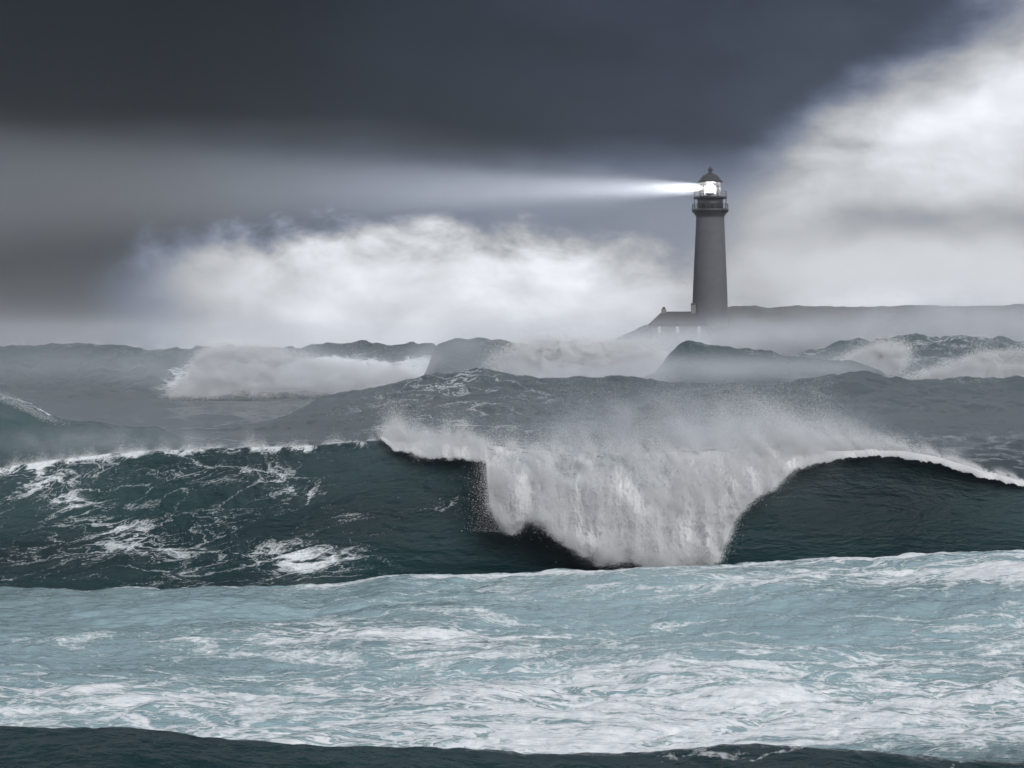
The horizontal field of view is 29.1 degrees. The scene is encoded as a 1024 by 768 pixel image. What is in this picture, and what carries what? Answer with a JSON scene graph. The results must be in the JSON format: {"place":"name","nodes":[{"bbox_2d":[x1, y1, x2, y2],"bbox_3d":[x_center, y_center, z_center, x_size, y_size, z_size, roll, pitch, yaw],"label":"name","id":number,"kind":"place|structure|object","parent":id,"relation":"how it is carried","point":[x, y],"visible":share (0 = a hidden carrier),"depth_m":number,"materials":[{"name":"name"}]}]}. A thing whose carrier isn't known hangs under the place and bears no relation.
{"place":"outdoors","nodes":[
{"label":"outdoors","id":0,"kind":"place"},
{"bbox_2d":[0,398,1023,761],"bbox_3d":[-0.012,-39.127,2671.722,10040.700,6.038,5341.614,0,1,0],"label":"water","id":1,"kind":"structure","parent":0,"point":[914,654],"depth_m":73.89,"materials":[{"name":"blue liquid"}]},
{"bbox_2d":[0,392,229,466],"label":"cresting wave","id":2,"kind":"object","parent":1,"relation":"on","point":[30,428],"visible":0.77,"depth_m":208.72,"materials":[{"name":"liquid"}]},
{"bbox_2d":[0,291,439,400],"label":"breaking wave","id":3,"kind":"object","parent":1,"relation":"on","point":[89,371],"visible":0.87,"depth_m":413.06,"materials":[{"name":"liquid"}]},
{"bbox_2d":[0,322,1023,590],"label":"breaking wave","id":4,"kind":"object","parent":1,"relation":"on","point":[390,502],"visible":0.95,"depth_m":106.86,"materials":[{"name":"liquid"}]},
{"bbox_2d":[0,726,1023,767],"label":"swell","id":5,"kind":"structure","parent":1,"relation":"on","point":[81,747],"depth_m":48.60,"materials":[{"name":"liquid"}]},
{"bbox_2d":[424,269,679,377],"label":"breaking wave","id":6,"kind":"object","parent":1,"relation":"on","point":[527,358],"visible":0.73,"depth_m":365.65,"materials":[{"name":"liquid"}]},
{"bbox_2d":[216,358,931,440],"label":"swell","id":7,"kind":"structure","parent":1,"relation":"on","point":[489,394],"depth_m":280.32,"materials":[{"name":"liquid"}]},
{"bbox_2d":[642,331,886,384],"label":"swell","id":8,"kind":"structure","parent":1,"relation":"on","point":[693,356],"depth_m":346.14,"materials":[{"name":"liquid"}]},
{"bbox_2d":[774,371,1023,430],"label":"swell","id":9,"kind":"structure","parent":1,"relation":"on","point":[973,402],"depth_m":316.05,"materials":[{"name":"liquid"}]},
{"bbox_2d":[796,270,1023,379],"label":"breaking wave","id":10,"kind":"object","parent":1,"relation":"on","point":[915,356],"visible":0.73,"depth_m":396.16,"materials":[{"name":"liquid"}]},
{"bbox_2d":[0,0,1023,349],"label":"sky","id":11,"kind":"structure","parent":0,"point":[392,170],"materials":[{"name":"grey"}]},
{"bbox_2d":[592,325,815,355],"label":"islet","id":12,"kind":"object","parent":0,"point":[740,337],"visible":0.12,"depth_m":506.50,"materials":[{"name":"grey stone"}]},
{"bbox_2d":[648,303,708,341],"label":"keeper house","id":13,"kind":"structure","parent":12,"relation":"on","point":[680,326],"depth_m":502.36,"materials":[{"name":"paint"}]},
{"bbox_2d":[692,164,728,328],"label":"lighthouse","id":14,"kind":"object","parent":12,"relation":"on","point":[710,298],"visible":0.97,"depth_m":515.93,"materials":[{"name":"stone"}]},
{"bbox_2d":[728,304,1023,349],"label":"headland","id":15,"kind":"structure","parent":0,"point":[822,326],"depth_m":1657.77,"materials":[{"name":"grey stone"}]}
]}

